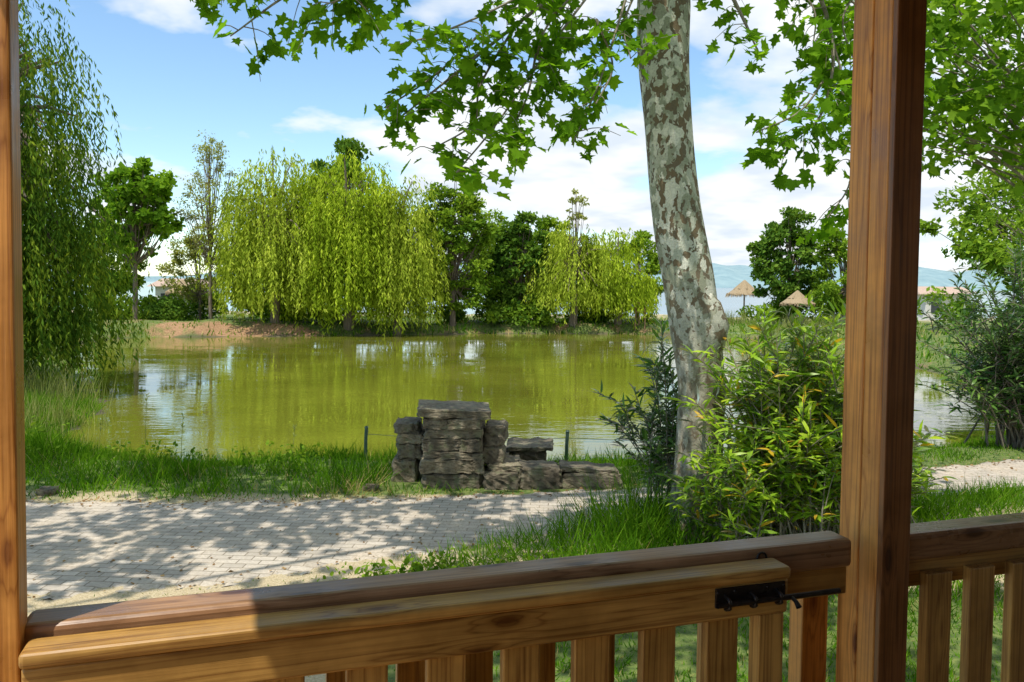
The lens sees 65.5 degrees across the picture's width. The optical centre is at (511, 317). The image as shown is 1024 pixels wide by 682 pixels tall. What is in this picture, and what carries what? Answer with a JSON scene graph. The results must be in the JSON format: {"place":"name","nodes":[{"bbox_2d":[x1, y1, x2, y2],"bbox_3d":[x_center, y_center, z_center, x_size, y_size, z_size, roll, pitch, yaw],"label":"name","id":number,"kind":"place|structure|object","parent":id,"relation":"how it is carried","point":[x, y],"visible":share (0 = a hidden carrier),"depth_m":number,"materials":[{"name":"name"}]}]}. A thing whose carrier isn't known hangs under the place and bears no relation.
{"place":"outdoors","nodes":[
{"label":"outdoors","id":0,"kind":"place"},
{"bbox_2d":[0,0,27,681],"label":"porch post","id":1,"kind":"object","parent":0,"point":[13,586],"visible":1,"depth_m":1.45,"materials":[{"name":"brown wood"}]},
{"bbox_2d":[18,558,840,681],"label":"porch gate","id":2,"kind":"structure","parent":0,"point":[442,635],"depth_m":1.69,"materials":[{"name":"brown wood"}]},
{"bbox_2d":[18,0,1023,275],"label":"sky","id":3,"kind":"structure","parent":0,"point":[165,78],"materials":[{"name":"blue"}]},
{"bbox_2d":[24,309,1023,681],"bbox_3d":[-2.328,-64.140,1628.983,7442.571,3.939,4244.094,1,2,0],"label":"ground","id":4,"kind":"structure","parent":0,"point":[686,645],"depth_m":9.72,"materials":[{"name":"green plant"}]},
{"bbox_2d":[18,0,156,394],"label":"weeping willow","id":5,"kind":"object","parent":4,"relation":"on","point":[56,295],"visible":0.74,"depth_m":20.86,"materials":[{"name":"green plant"}]},
{"bbox_2d":[70,214,147,297],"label":"broadleaf tree","id":6,"kind":"object","parent":4,"relation":"on","point":[141,279],"visible":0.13,"depth_m":49.53,"materials":[{"name":"green plant"}]},
{"bbox_2d":[86,155,185,319],"bbox_3d":[-21.963,-4.497,46.311,5.409,9.669,4.849,1,2,0],"label":"plane tree","id":7,"kind":"object","parent":4,"relation":"on","point":[147,193],"visible":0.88,"depth_m":45.59,"materials":[{"name":"green plant"}]},
{"bbox_2d":[142,295,185,320],"bbox_3d":[-20.362,-0.284,46.658,2.425,2.111,1.810,2,3,21],"label":"round bush","id":8,"kind":"object","parent":4,"relation":"on","point":[160,310],"visible":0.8,"depth_m":46.28,"materials":[{"name":"green plant"}]},
{"bbox_2d":[165,280,186,295],"bbox_3d":[-23.996,-1.333,57.996,2.426,2.855,2.439,1,2,0],"label":"thatched parasol","id":9,"kind":"object","parent":4,"relation":"on","point":[172,289],"visible":0.26,"depth_m":57.51,"materials":[{"name":"wicker"}]},
{"bbox_2d":[148,278,216,315],"bbox_3d":[-24.487,-1.345,60.007,4.400,3.150,3.800,1,2,0],"label":"beach hut","id":10,"kind":"object","parent":4,"relation":"on","point":[160,291],"visible":0.11,"depth_m":58.39,"materials":[{"name":"tile"}]},
{"bbox_2d":[155,230,222,319],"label":"poplar tree","id":11,"kind":"object","parent":4,"relation":"on","point":[187,242],"visible":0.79,"depth_m":50.53,"materials":[{"name":"green plant"}]},
{"bbox_2d":[171,129,240,318],"bbox_3d":[-17.997,-5.366,47.090,4.357,11.675,3.700,1,2,0],"label":"poplar tree","id":12,"kind":"object","parent":4,"relation":"on","point":[207,176],"visible":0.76,"depth_m":47.13,"materials":[{"name":"green plant"}]},
{"bbox_2d":[35,483,379,496],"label":"shore rocks","id":13,"kind":"object","parent":4,"relation":"on","point":[41,492],"visible":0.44,"depth_m":9.63,"materials":[{"name":"stone"}]},
{"bbox_2d":[99,393,369,452],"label":"seed stalks","id":14,"kind":"object","parent":4,"relation":"on","point":[100,423],"visible":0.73,"depth_m":13.66,"materials":[{"name":"brown plant"}]},
{"bbox_2d":[194,146,337,322],"bbox_3d":[-13.853,-4.686,46.426,8.298,10.409,6.506,1,2,0],"label":"weeping willow","id":15,"kind":"object","parent":4,"relation":"on","point":[258,237],"visible":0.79,"depth_m":44.93,"materials":[{"name":"green plant"}]},
{"bbox_2d":[25,415,600,581],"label":"weeds","id":16,"kind":"object","parent":4,"relation":"on","point":[417,566],"visible":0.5,"depth_m":7.31,"materials":[{"name":"green plant"}]},
{"bbox_2d":[307,135,374,314],"bbox_3d":[-10.759,-6.009,53.725,6.474,12.523,5.899,1,2,0],"label":"broadleaf tree","id":17,"kind":"object","parent":4,"relation":"on","point":[343,145],"visible":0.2,"depth_m":52.95,"materials":[{"name":"green plant"}]},
{"bbox_2d":[266,148,418,334],"bbox_3d":[-9.979,-4.453,47.290,8.606,10.869,7.684,2,3,25],"label":"weeping willow","id":18,"kind":"object","parent":4,"relation":"on","point":[349,265],"visible":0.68,"depth_m":45.05,"materials":[{"name":"green plant"}]},
{"bbox_2d":[343,175,453,336],"bbox_3d":[-6.855,-3.588,47.248,6.643,9.598,6.212,1,2,0],"label":"weeping willow","id":19,"kind":"object","parent":4,"relation":"on","point":[422,288],"visible":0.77,"depth_m":46.13,"materials":[{"name":"green plant"}]},
{"bbox_2d":[414,170,503,326],"bbox_3d":[-3.532,-4.381,49.515,6.113,10.092,4.479,1,2,0],"label":"broadleaf tree","id":20,"kind":"object","parent":4,"relation":"on","point":[463,206],"visible":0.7,"depth_m":48.86,"materials":[{"name":"green plant"}]},
{"bbox_2d":[24,308,938,443],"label":"reeds","id":21,"kind":"object","parent":4,"relation":"on","point":[68,414],"visible":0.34,"depth_m":18.93,"materials":[{"name":"green plant"}]},
{"bbox_2d":[458,208,513,309],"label":"broadleaf tree","id":22,"kind":"object","parent":4,"relation":"on","point":[500,217],"visible":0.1,"depth_m":53.08,"materials":[{"name":"green plant"}]},
{"bbox_2d":[391,399,622,489],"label":"stone pillar and wall","id":23,"kind":"structure","parent":4,"relation":"on","point":[451,443],"depth_m":10.14,"materials":[{"name":"grey stone"}]},
{"bbox_2d":[485,210,552,304],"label":"broadleaf tree","id":24,"kind":"object","parent":4,"relation":"on","point":[517,239],"visible":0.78,"depth_m":51.11,"materials":[{"name":"green plant"}]},
{"bbox_2d":[24,312,1017,440],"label":"bank grass","id":25,"kind":"structure","parent":4,"relation":"on","point":[635,331],"depth_m":46.49,"materials":[{"name":"green plant"}]},
{"bbox_2d":[24,382,1023,681],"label":"grass","id":26,"kind":"structure","parent":4,"relation":"on","point":[640,528],"depth_m":9.75,"materials":[{"name":"green plant"}]},
{"bbox_2d":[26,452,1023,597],"bbox_3d":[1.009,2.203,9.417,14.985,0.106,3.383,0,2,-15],"label":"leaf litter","id":27,"kind":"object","parent":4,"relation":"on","point":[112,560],"visible":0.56,"depth_m":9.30,"materials":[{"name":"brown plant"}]},
{"bbox_2d":[509,214,577,292],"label":"broadleaf tree","id":28,"kind":"object","parent":4,"relation":"on","point":[553,222],"visible":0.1,"depth_m":55.50,"materials":[{"name":"green plant"}]},
{"bbox_2d":[74,277,1023,331],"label":"shrubs","id":29,"kind":"object","parent":4,"relation":"on","point":[516,311],"visible":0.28,"depth_m":50.54,"materials":[{"name":"green plant"}]},
{"bbox_2d":[190,0,941,543],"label":"plane tree","id":30,"kind":"object","parent":4,"relation":"on","point":[658,44],"visible":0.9,"depth_m":7.18,"materials":[{"name":"green plant"}]},
{"bbox_2d":[565,187,589,327],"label":"young tree","id":31,"kind":"object","parent":4,"relation":"on","point":[579,215],"visible":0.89,"depth_m":50.47,"materials":[{"name":"green plant"}]},
{"bbox_2d":[514,220,643,326],"bbox_3d":[3.957,-2.799,50.879,7.247,6.864,6.932,2,3,29],"label":"weeping willow","id":32,"kind":"object","parent":4,"relation":"on","point":[563,251],"visible":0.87,"depth_m":50.22,"materials":[{"name":"green plant"}]},
{"bbox_2d":[567,228,665,328],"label":"weeping willow","id":33,"kind":"object","parent":4,"relation":"on","point":[634,293],"visible":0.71,"depth_m":50.67,"materials":[{"name":"green plant"}]},
{"bbox_2d":[635,302,645,329],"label":"sapling stakes","id":34,"kind":"object","parent":4,"relation":"in","point":[639,316],"visible":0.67,"depth_m":50.92,"materials":[{"name":"brown wood"}]},
{"bbox_2d":[619,229,663,320],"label":"broadleaf tree","id":35,"kind":"object","parent":4,"relation":"on","point":[652,262],"visible":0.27,"depth_m":53.78,"materials":[{"name":"green plant"}]},
{"bbox_2d":[592,316,731,516],"bbox_3d":[1.788,1.133,8.996,1.866,2.328,1.394,-2,3,-43],"label":"oleander bush","id":36,"kind":"object","parent":4,"relation":"on","point":[667,441],"visible":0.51,"depth_m":8.73,"materials":[{"name":"green plant"}]},
{"bbox_2d":[364,426,1005,460],"bbox_3d":[3.658,2.119,12.996,11.906,0.947,1.099,0,2,-14],"label":"wire fence","id":37,"kind":"object","parent":4,"relation":"on","point":[567,438],"visible":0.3,"depth_m":12.06,"materials":[{"name":"grey metal"}]},
{"bbox_2d":[725,280,763,318],"bbox_3d":[16.610,-1.101,56.958,2.682,3.150,2.772,1,2,0],"label":"thatched parasol","id":38,"kind":"object","parent":4,"relation":"on","point":[744,287],"visible":0.7,"depth_m":56.39,"materials":[{"name":"wicker"}]},
{"bbox_2d":[655,422,840,541],"bbox_3d":[2.083,1.658,7.476,1.758,1.419,1.137,2,3,36],"label":"oleander bush","id":39,"kind":"object","parent":4,"relation":"on","point":[752,510],"visible":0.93,"depth_m":7.43,"materials":[{"name":"green plant"}]},
{"bbox_2d":[746,206,837,323],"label":"broadleaf tree","id":40,"kind":"object","parent":4,"relation":"on","point":[766,269],"visible":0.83,"depth_m":52.13,"materials":[{"name":"green plant"}]},
{"bbox_2d":[779,290,814,327],"bbox_3d":[17.906,-0.420,50.007,2.152,2.560,2.172,1,2,0],"label":"thatched parasol","id":41,"kind":"object","parent":4,"relation":"on","point":[796,298],"visible":0.8,"depth_m":49.52,"materials":[{"name":"wicker"}]},
{"bbox_2d":[660,289,965,538],"bbox_3d":[2.694,1.041,7.715,2.528,2.646,2.159,0,3,-17],"label":"oleander bush","id":42,"kind":"object","parent":4,"relation":"on","point":[775,414],"visible":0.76,"depth_m":7.54,"materials":[{"name":"green plant"}]},
{"bbox_2d":[804,226,847,327],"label":"broadleaf tree","id":43,"kind":"object","parent":4,"relation":"on","point":[831,289],"visible":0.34,"depth_m":48.12,"materials":[{"name":"green plant"}]},
{"bbox_2d":[801,0,1023,216],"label":"plane tree","id":44,"kind":"object","parent":4,"relation":"on","point":[975,89],"visible":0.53,"depth_m":15.03,"materials":[{"name":"green leaf"},{"name":"twig bark"},{"name":"bark"}]},
{"bbox_2d":[910,419,957,523],"bbox_3d":[3.945,1.682,8.380,1.441,1.335,1.458,0,2,-11],"label":"oleander bush","id":45,"kind":"object","parent":4,"relation":"on","point":[924,482],"visible":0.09,"depth_m":8.21,"materials":[{"name":"green plant"}]},
{"bbox_2d":[917,286,975,320],"bbox_3d":[33.011,-0.827,62.005,4.400,3.150,3.800,1,2,0],"label":"beach hut","id":46,"kind":"object","parent":4,"relation":"on","point":[925,307],"visible":0.17,"depth_m":60.54,"materials":[{"name":"tile"}]},
{"bbox_2d":[931,302,939,312],"bbox_3d":[32.160,-0.794,60.406,0.800,0.900,0.080,0,2,-6],"label":"window","id":47,"kind":"structure","parent":46,"relation":"in","point":[933,308],"depth_m":60.36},
{"bbox_2d":[915,232,1023,448],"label":"oleander shrub","id":48,"kind":"object","parent":4,"relation":"on","point":[1005,392],"visible":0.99,"depth_m":13.05,"materials":[{"name":"green plant"}]},
{"bbox_2d":[920,162,1023,300],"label":"broadleaf tree","id":49,"kind":"object","parent":4,"relation":"on","point":[981,248],"visible":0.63,"depth_m":44.81,"materials":[{"name":"green plant"}]},
{"bbox_2d":[950,138,1023,300],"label":"tree","id":50,"kind":"object","parent":4,"relation":"on","point":[993,218],"visible":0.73,"depth_m":27.40,"materials":[{"name":"green plant"}]},
{"bbox_2d":[26,459,1023,599],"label":"paved path","id":51,"kind":"structure","parent":0,"point":[236,538],"depth_m":8.23,"materials":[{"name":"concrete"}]},
{"bbox_2d":[51,254,1016,289],"bbox_3d":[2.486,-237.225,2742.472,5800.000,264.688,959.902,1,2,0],"label":"hills","id":52,"kind":"structure","parent":0,"point":[729,276],"depth_m":2453.28,"materials":[{"name":"blue"}]},
{"bbox_2d":[64,333,1005,462],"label":"pond water","id":53,"kind":"structure","parent":0,"point":[223,395],"depth_m":23.38,"materials":[{"name":"green liquid"}]},
{"bbox_2d":[88,281,1023,317],"bbox_3d":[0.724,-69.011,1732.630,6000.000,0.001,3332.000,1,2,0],"label":"lake water","id":54,"kind":"structure","parent":0,"point":[730,303],"depth_m":200.42,"materials":[{"name":"blue liquid"}]},
{"bbox_2d":[788,0,926,681],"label":"porch post","id":55,"kind":"object","parent":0,"point":[888,74],"visible":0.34,"depth_m":2.06,"materials":[{"name":"brown wood"}]},
{"bbox_2d":[25,512,1023,681],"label":"porch railing","id":56,"kind":"object","parent":55,"relation":"attached to","point":[976,555],"visible":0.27,"depth_m":1.99,"materials":[{"name":"brown wood"}]}
]}

